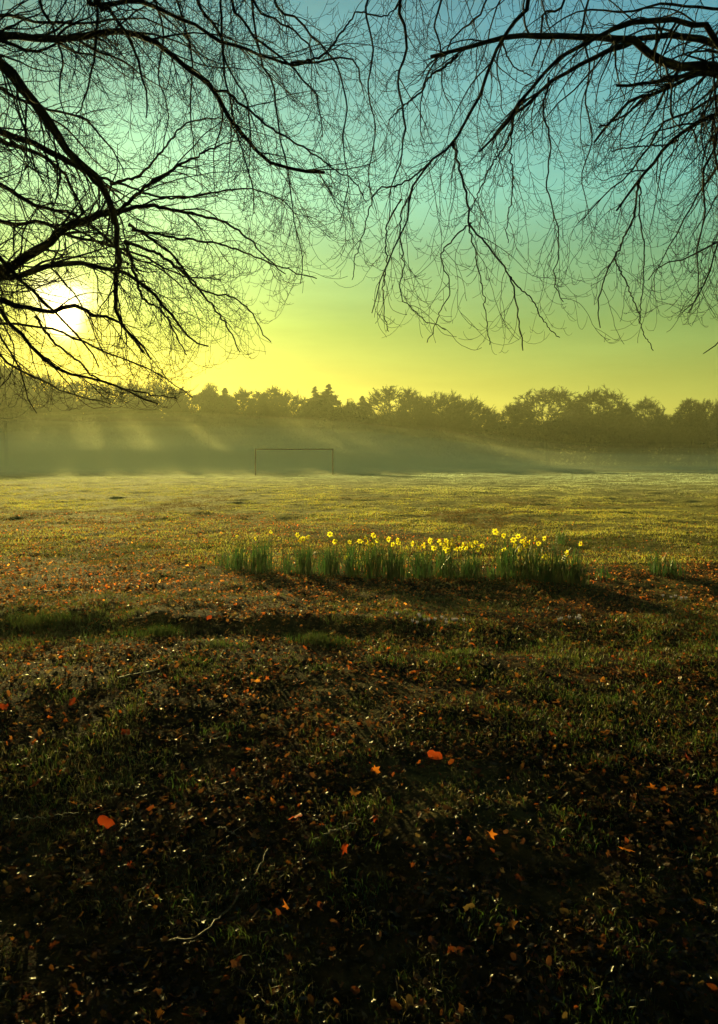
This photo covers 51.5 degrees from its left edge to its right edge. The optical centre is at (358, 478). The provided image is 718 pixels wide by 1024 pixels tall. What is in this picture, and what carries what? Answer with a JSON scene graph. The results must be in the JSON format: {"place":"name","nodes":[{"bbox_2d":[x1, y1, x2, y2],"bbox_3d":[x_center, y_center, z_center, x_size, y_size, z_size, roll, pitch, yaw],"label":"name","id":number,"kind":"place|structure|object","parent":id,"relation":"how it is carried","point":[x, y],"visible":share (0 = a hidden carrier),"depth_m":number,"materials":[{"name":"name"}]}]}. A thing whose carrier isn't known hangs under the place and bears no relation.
{"place":"outdoors","nodes":[
{"label":"outdoors","id":0,"kind":"place"},
{"bbox_2d":[0,461,717,1023],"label":"ground","id":1,"kind":"structure","parent":0,"point":[350,975],"depth_m":4.29,"materials":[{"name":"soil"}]},
{"bbox_2d":[0,703,8,709],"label":"fallen leaf","id":2,"kind":"object","parent":1,"relation":"on","point":[3,706],"visible":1,"depth_m":4.86,"materials":[{"name":"orange plant"}]},
{"bbox_2d":[0,361,38,465],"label":"evergreen tree","id":3,"kind":"object","parent":1,"relation":"on","point":[11,411],"visible":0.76,"depth_m":131.10,"materials":[{"name":"green plant"}]},
{"bbox_2d":[30,778,41,786],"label":"fallen leaf","id":4,"kind":"object","parent":1,"relation":"on","point":[37,782],"visible":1,"depth_m":3.97,"materials":[{"name":"brown plant"}]},
{"bbox_2d":[9,812,77,821],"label":"fallen twig","id":5,"kind":"object","parent":1,"relation":"on","point":[38,817],"visible":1,"depth_m":3.71,"materials":[{"name":"brown wood"}]},
{"bbox_2d":[7,372,81,464],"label":"bare tree","id":6,"kind":"object","parent":1,"relation":"on","point":[41,413],"visible":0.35,"depth_m":158.60,"materials":[{"name":"brown plant"}]},
{"bbox_2d":[11,390,85,457],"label":"bare tree","id":7,"kind":"object","parent":1,"relation":"on","point":[47,408],"visible":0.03,"depth_m":171.37,"materials":[{"name":"brown plant"}]},
{"bbox_2d":[29,395,91,461],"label":"bare tree","id":8,"kind":"object","parent":1,"relation":"on","point":[51,415],"depth_m":175.98,"materials":[{"name":"brown plant"}]},
{"bbox_2d":[37,590,87,592],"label":"fallen twig","id":9,"kind":"object","parent":1,"relation":"on","point":[60,590],"visible":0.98,"depth_m":8.47,"materials":[{"name":"brown wood"}]},
{"bbox_2d":[47,374,112,464],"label":"bare tree","id":10,"kind":"object","parent":1,"relation":"on","point":[59,422],"visible":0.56,"depth_m":157.02,"materials":[{"name":"brown plant"}]},
{"bbox_2d":[78,395,121,463],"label":"bare tree","id":11,"kind":"object","parent":1,"relation":"on","point":[98,409],"visible":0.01,"depth_m":181.27,"materials":[{"name":"brown plant"}]},
{"bbox_2d":[97,815,114,828],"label":"fallen leaf","id":12,"kind":"object","parent":1,"relation":"on","point":[106,821],"visible":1,"depth_m":3.63,"materials":[{"name":"orange plant"}]},
{"bbox_2d":[83,378,159,464],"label":"bare tree","id":13,"kind":"object","parent":1,"relation":"on","point":[118,418],"visible":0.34,"depth_m":161.66,"materials":[{"name":"brown plant"}]},
{"bbox_2d":[121,729,130,734],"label":"fallen leaf","id":14,"kind":"object","parent":1,"relation":"on","point":[125,731],"visible":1,"depth_m":4.51,"materials":[{"name":"brown plant"}]},
{"bbox_2d":[119,804,135,831],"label":"fallen twig","id":15,"kind":"object","parent":1,"relation":"on","point":[129,821],"visible":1,"depth_m":3.67,"materials":[{"name":"wood"}]},
{"bbox_2d":[118,660,178,677],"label":"fallen twig","id":16,"kind":"object","parent":1,"relation":"on","point":[143,672],"visible":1,"depth_m":5.46,"materials":[{"name":"wood"}]},
{"bbox_2d":[125,397,176,463],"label":"bare tree","id":17,"kind":"object","parent":1,"relation":"on","point":[152,414],"visible":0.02,"depth_m":174.19,"materials":[{"name":"brown plant"}]},
{"bbox_2d":[121,379,194,464],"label":"bare tree","id":18,"kind":"object","parent":1,"relation":"on","point":[159,424],"visible":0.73,"depth_m":158.20,"materials":[{"name":"brown plant"}]},
{"bbox_2d":[161,386,197,464],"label":"bare tree","id":19,"kind":"object","parent":1,"relation":"on","point":[188,403],"visible":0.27,"depth_m":166.72,"materials":[{"name":"brown plant"}]},
{"bbox_2d":[191,382,226,465],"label":"evergreen tree","id":20,"kind":"object","parent":1,"relation":"on","point":[209,402],"visible":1,"depth_m":142.10,"materials":[{"name":"green plant"}]},
{"bbox_2d":[160,849,267,941],"bbox_3d":[-0.549,1.769,3.158,0.131,0.078,0.661,1,2,33],"label":"fallen twig","id":21,"kind":"object","parent":1,"relation":"on","point":[202,932],"visible":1,"depth_m":3.02,"materials":[{"name":"wood"}]},
{"bbox_2d":[210,732,225,740],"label":"fallen twig","id":22,"kind":"object","parent":1,"relation":"on","point":[215,735],"visible":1,"depth_m":4.50,"materials":[{"name":"wood"}]},
{"bbox_2d":[0,0,436,418],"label":"overhanging tree","id":23,"kind":"object","parent":1,"relation":"on","point":[9,275],"visible":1,"depth_m":6.22,"materials":[{"name":"brown plant"}]},
{"bbox_2d":[214,552,228,565],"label":"daffodil clump","id":24,"kind":"object","parent":1,"relation":"on","point":[222,560],"visible":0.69,"depth_m":11.01,"materials":[{"name":"green plant"}]},
{"bbox_2d":[198,388,251,464],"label":"conifer tree","id":25,"kind":"object","parent":1,"relation":"on","point":[228,441],"visible":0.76,"depth_m":147.71,"materials":[{"name":"green plant"}]},
{"bbox_2d":[230,767,236,776],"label":"fallen leaf","id":26,"kind":"object","parent":1,"relation":"on","point":[233,772],"visible":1,"depth_m":4.11,"materials":[{"name":"red plant"}]},
{"bbox_2d":[224,535,251,569],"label":"daffodil clump","id":27,"kind":"object","parent":1,"relation":"on","point":[237,561],"visible":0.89,"depth_m":10.53,"materials":[{"name":"green plant"}]},
{"bbox_2d":[231,387,257,464],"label":"bare tree","id":28,"kind":"object","parent":1,"relation":"on","point":[243,398],"visible":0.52,"depth_m":152.97,"materials":[{"name":"brown plant"}]},
{"bbox_2d":[246,389,270,464],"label":"bare tree","id":29,"kind":"object","parent":1,"relation":"on","point":[256,395],"visible":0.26,"depth_m":155.86,"materials":[{"name":"brown plant"}]},
{"bbox_2d":[246,530,277,573],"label":"daffodil clump","id":30,"kind":"object","parent":1,"relation":"on","point":[260,557],"visible":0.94,"depth_m":10.19,"materials":[{"name":"green plant"}]},
{"bbox_2d":[254,386,288,465],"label":"bare tree","id":31,"kind":"object","parent":1,"relation":"on","point":[273,395],"visible":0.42,"depth_m":154.16,"materials":[{"name":"brown plant"}]},
{"bbox_2d":[277,537,295,576],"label":"daffodil clump","id":32,"kind":"object","parent":1,"relation":"on","point":[288,569],"visible":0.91,"depth_m":10.09,"materials":[{"name":"green plant"}]},
{"bbox_2d":[261,388,318,464],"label":"bare tree","id":33,"kind":"object","parent":1,"relation":"on","point":[271,430],"visible":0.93,"depth_m":147.97,"materials":[{"name":"brown plant"}]},
{"bbox_2d":[255,449,333,474],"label":"football goal","id":34,"kind":"object","parent":1,"relation":"on","point":[295,449],"visible":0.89,"depth_m":67.90,"materials":[{"name":"white paint"}]},
{"bbox_2d":[288,532,315,575],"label":"daffodil clump","id":35,"kind":"object","parent":1,"relation":"on","point":[301,565],"visible":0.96,"depth_m":10.09,"materials":[{"name":"green plant"}]},
{"bbox_2d":[294,386,337,463],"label":"conifer tree","id":36,"kind":"object","parent":1,"relation":"on","point":[314,400],"visible":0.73,"depth_m":149.55,"materials":[{"name":"green plant"}]},
{"bbox_2d":[313,531,343,576],"bbox_3d":[-0.431,1.043,10.196,0.474,0.593,0.847,0,2,-7],"label":"daffodil clump","id":37,"kind":"object","parent":1,"relation":"on","point":[329,561],"visible":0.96,"depth_m":10.19,"materials":[{"name":"green plant"}]},
{"bbox_2d":[305,384,351,464],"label":"conifer tree","id":38,"kind":"object","parent":1,"relation":"on","point":[329,397],"visible":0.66,"depth_m":150.85,"materials":[{"name":"green plant"}]},
{"bbox_2d":[331,727,338,736],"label":"fallen leaf","id":39,"kind":"object","parent":1,"relation":"on","point":[335,731],"visible":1,"depth_m":4.54,"materials":[{"name":"brown plant"}]},
{"bbox_2d":[323,823,356,835],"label":"fallen twig","id":40,"kind":"object","parent":1,"relation":"on","point":[339,829],"visible":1,"depth_m":3.57,"materials":[{"name":"brown wood"}]},
{"bbox_2d":[341,843,347,857],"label":"fallen leaf","id":41,"kind":"object","parent":1,"relation":"on","point":[344,847],"visible":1,"depth_m":3.40,"materials":[{"name":"orange plant"}]},
{"bbox_2d":[330,539,363,578],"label":"daffodil clump","id":42,"kind":"object","parent":1,"relation":"on","point":[349,567],"visible":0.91,"depth_m":10.01,"materials":[{"name":"green plant"}]},
{"bbox_2d":[332,398,363,464],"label":"evergreen tree","id":43,"kind":"object","parent":1,"relation":"on","point":[350,411],"visible":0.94,"depth_m":148.91,"materials":[{"name":"green plant"}]},
{"bbox_2d":[350,786,360,796],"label":"fallen leaf","id":44,"kind":"object","parent":1,"relation":"on","point":[355,792],"visible":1,"depth_m":3.89,"materials":[{"name":"orange plant"}]},
{"bbox_2d":[0,408,717,465],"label":"undergrowth","id":45,"kind":"object","parent":1,"relation":"on","point":[28,439],"visible":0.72,"depth_m":151.07,"materials":[{"name":"green plant"}]},
{"bbox_2d":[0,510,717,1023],"bbox_3d":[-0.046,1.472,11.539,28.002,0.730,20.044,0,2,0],"label":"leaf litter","id":46,"kind":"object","parent":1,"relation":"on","point":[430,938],"visible":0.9,"depth_m":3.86,"materials":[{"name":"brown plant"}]},
{"bbox_2d":[69,697,75,704],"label":"fallen leaf","id":47,"kind":"object","parent":46,"relation":"on","point":[72,701],"visible":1,"depth_m":4.95,"materials":[{"name":"orange plant"}]},
{"bbox_2d":[127,861,134,868],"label":"fallen leaf","id":48,"kind":"object","parent":46,"relation":"on","point":[129,865],"visible":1,"depth_m":3.35,"materials":[{"name":"brown plant"}]},
{"bbox_2d":[218,822,246,841],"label":"fallen twig","id":49,"kind":"object","parent":46,"relation":"on","point":[231,831],"visible":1,"depth_m":3.60,"materials":[{"name":"brown wood"}]},
{"bbox_2d":[248,831,259,839],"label":"fallen leaf","id":50,"kind":"object","parent":46,"relation":"on","point":[254,835],"visible":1,"depth_m":3.57,"materials":[{"name":"brown plant"}]},
{"bbox_2d":[372,765,379,774],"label":"fallen leaf","id":51,"kind":"object","parent":46,"relation":"on","point":[376,770],"visible":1,"depth_m":4.10,"materials":[{"name":"orange plant"}]},
{"bbox_2d":[487,828,497,838],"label":"fallen leaf","id":52,"kind":"object","parent":46,"relation":"on","point":[490,834],"visible":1,"depth_m":3.53,"materials":[{"name":"orange plant"}]},
{"bbox_2d":[508,918,517,929],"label":"fallen leaf","id":53,"kind":"object","parent":46,"relation":"on","point":[512,923],"visible":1,"depth_m":2.98,"materials":[{"name":"brown plant"}]},
{"bbox_2d":[341,396,384,464],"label":"conifer tree","id":54,"kind":"object","parent":1,"relation":"on","point":[362,398],"visible":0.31,"depth_m":152.68,"materials":[{"name":"green plant"}]},
{"bbox_2d":[349,533,387,580],"bbox_3d":[0.125,1.044,9.941,0.543,0.611,0.746,0,2,0],"label":"daffodil clump","id":55,"kind":"object","parent":1,"relation":"on","point":[374,565],"visible":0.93,"depth_m":9.86,"materials":[{"name":"green plant"}]},
{"bbox_2d":[379,536,409,581],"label":"daffodil clump","id":56,"kind":"object","parent":1,"relation":"on","point":[395,573],"visible":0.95,"depth_m":9.71,"materials":[{"name":"green plant"}]},
{"bbox_2d":[355,385,434,465],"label":"bare tree","id":57,"kind":"object","parent":1,"relation":"on","point":[411,398],"visible":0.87,"depth_m":147.72,"materials":[{"name":"plant"}]},
{"bbox_2d":[395,391,436,464],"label":"tree","id":58,"kind":"object","parent":1,"relation":"on","point":[413,413],"visible":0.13,"depth_m":155.21,"materials":[{"name":"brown plant"}]},
{"bbox_2d":[405,538,436,581],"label":"daffodil clump","id":59,"kind":"object","parent":1,"relation":"on","point":[425,569],"visible":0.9,"depth_m":9.73,"materials":[{"name":"green plant"}]},
{"bbox_2d":[427,750,442,759],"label":"fallen leaf","id":60,"kind":"object","parent":1,"relation":"on","point":[433,754],"visible":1,"depth_m":4.28,"materials":[{"name":"orange plant"}]},
{"bbox_2d":[411,389,476,464],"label":"tree","id":61,"kind":"object","parent":1,"relation":"on","point":[444,400],"visible":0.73,"depth_m":151.00,"materials":[{"name":"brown plant"}]},
{"bbox_2d":[432,537,463,579],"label":"daffodil clump","id":62,"kind":"object","parent":1,"relation":"on","point":[445,569],"visible":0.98,"depth_m":9.81,"materials":[{"name":"green plant"}]},
{"bbox_2d":[440,615,464,627],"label":"crocus clump","id":63,"kind":"object","parent":1,"relation":"on","point":[454,619],"visible":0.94,"depth_m":7.00,"materials":[{"name":"purple plant"}]},
{"bbox_2d":[436,394,496,463],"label":"tree","id":64,"kind":"object","parent":1,"relation":"on","point":[479,410],"visible":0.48,"depth_m":154.13,"materials":[{"name":"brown plant"}]},
{"bbox_2d":[455,536,486,581],"bbox_3d":[1.456,1.039,9.843,0.432,0.608,0.783,0,2,0],"label":"daffodil clump","id":65,"kind":"object","parent":1,"relation":"on","point":[469,572],"visible":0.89,"depth_m":9.77,"materials":[{"name":"green plant"}]},
{"bbox_2d":[473,411,504,464],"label":"bare tree","id":66,"kind":"object","parent":1,"relation":"on","point":[493,414],"visible":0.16,"depth_m":157.35,"materials":[{"name":"brown plant"}]},
{"bbox_2d":[480,529,497,582],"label":"daffodil clump","id":67,"kind":"object","parent":1,"relation":"on","point":[494,531],"visible":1,"depth_m":9.82,"materials":[{"name":"green plant"}]},
{"bbox_2d":[276,0,717,354],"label":"overhanging tree","id":68,"kind":"object","parent":1,"relation":"on","point":[703,68],"visible":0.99,"depth_m":6.09,"materials":[{"name":"brown plant"}]},
{"bbox_2d":[486,533,525,579],"bbox_3d":[1.956,1.033,9.868,0.517,0.595,0.816,0,2,-7],"label":"daffodil clump","id":69,"kind":"object","parent":1,"relation":"on","point":[501,566],"visible":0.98,"depth_m":9.78,"materials":[{"name":"green plant"}]},
{"bbox_2d":[493,402,539,464],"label":"bare tree","id":70,"kind":"object","parent":1,"relation":"on","point":[504,415],"visible":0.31,"depth_m":152.29,"materials":[{"name":"brown plant"}]},
{"bbox_2d":[514,536,548,581],"bbox_3d":[2.283,1.033,9.717,0.530,0.614,0.840,0,2,0],"label":"daffodil clump","id":71,"kind":"object","parent":1,"relation":"on","point":[527,564],"visible":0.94,"depth_m":9.63,"materials":[{"name":"green plant"}]},
{"bbox_2d":[505,386,590,465],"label":"bare tree","id":72,"kind":"object","parent":1,"relation":"on","point":[545,396],"visible":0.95,"depth_m":145.43,"materials":[{"name":"plant"}]},
{"bbox_2d":[532,536,578,585],"bbox_3d":[2.479,1.027,9.395,0.599,0.620,0.804,0,2,10],"label":"daffodil clump","id":73,"kind":"object","parent":1,"relation":"on","point":[550,575],"visible":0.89,"depth_m":9.38,"materials":[{"name":"green plant"}]},
{"bbox_2d":[554,406,598,464],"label":"bare tree","id":74,"kind":"object","parent":1,"relation":"on","point":[563,414],"visible":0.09,"depth_m":152.09,"materials":[{"name":"brown plant"}]},
{"bbox_2d":[560,541,596,588],"bbox_3d":[2.695,1.048,9.205,0.347,0.577,0.665,0,2,-7],"label":"daffodil clump","id":75,"kind":"object","parent":1,"relation":"on","point":[574,573],"visible":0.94,"depth_m":9.16,"materials":[{"name":"green plant"}]},
{"bbox_2d":[564,385,635,465],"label":"tree","id":76,"kind":"object","parent":1,"relation":"on","point":[590,398],"visible":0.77,"depth_m":146.62,"materials":[{"name":"plant"}]},
{"bbox_2d":[599,731,609,735],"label":"fallen leaf","id":77,"kind":"object","parent":1,"relation":"on","point":[605,732],"visible":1,"depth_m":4.57,"materials":[{"name":"brown plant"}]},
{"bbox_2d":[593,564,615,581],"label":"daffodil clump","id":78,"kind":"object","parent":1,"relation":"on","point":[606,576],"visible":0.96,"depth_m":9.50,"materials":[{"name":"green plant"}]},
{"bbox_2d":[605,403,644,464],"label":"bare tree","id":79,"kind":"object","parent":1,"relation":"on","point":[634,427],"visible":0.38,"depth_m":150.65,"materials":[{"name":"plant"}]},
{"bbox_2d":[626,395,667,464],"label":"tree","id":80,"kind":"object","parent":1,"relation":"on","point":[651,408],"visible":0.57,"depth_m":152.75,"materials":[{"name":"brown plant"}]},
{"bbox_2d":[647,783,656,789],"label":"fallen leaf","id":81,"kind":"object","parent":1,"relation":"on","point":[652,787],"visible":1,"depth_m":3.97,"materials":[{"name":"orange plant"}]},
{"bbox_2d":[644,548,675,575],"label":"daffodil clump","id":82,"kind":"object","parent":1,"relation":"on","point":[664,569],"visible":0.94,"depth_m":9.84,"materials":[{"name":"green plant"}]},
{"bbox_2d":[648,414,687,464],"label":"bare tree","id":83,"kind":"object","parent":1,"relation":"on","point":[670,439],"visible":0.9,"depth_m":147.72,"materials":[{"name":"plant"}]},
{"bbox_2d":[661,556,685,579],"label":"daffodil clump","id":84,"kind":"object","parent":1,"relation":"on","point":[672,568],"visible":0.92,"depth_m":9.78,"materials":[{"name":"green plant"}]},
{"bbox_2d":[670,397,710,465],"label":"tree","id":85,"kind":"object","parent":1,"relation":"on","point":[686,404],"visible":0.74,"depth_m":146.31,"materials":[{"name":"plant"}]},
{"bbox_2d":[682,399,717,465],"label":"bare tree","id":86,"kind":"object","parent":1,"relation":"on","point":[711,435],"visible":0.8,"depth_m":144.35,"materials":[{"name":"plant"}]},
{"bbox_2d":[0,0,717,460],"label":"sky","id":87,"kind":"structure","parent":0,"point":[328,333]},
{"bbox_2d":[395,611,447,627],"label":"crocus clump","id":88,"kind":"object","parent":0,"point":[419,615],"visible":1,"depth_m":6.91,"materials":[{"name":"purple plant"}]},
{"bbox_2d":[553,530,570,544],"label":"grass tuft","id":89,"kind":"object","parent":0,"point":[560,538],"visible":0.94,"depth_m":13.65,"materials":[{"name":"green plant"}]},
{"bbox_2d":[557,614,580,624],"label":"crocus clump","id":90,"kind":"object","parent":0,"point":[569,617],"visible":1,"depth_m":7.05,"materials":[{"name":"white plant"}]},
{"bbox_2d":[662,594,686,603],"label":"crocus clump","id":91,"kind":"object","parent":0,"point":[681,597],"visible":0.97,"depth_m":8.20,"materials":[{"name":"white plant"}]}
]}

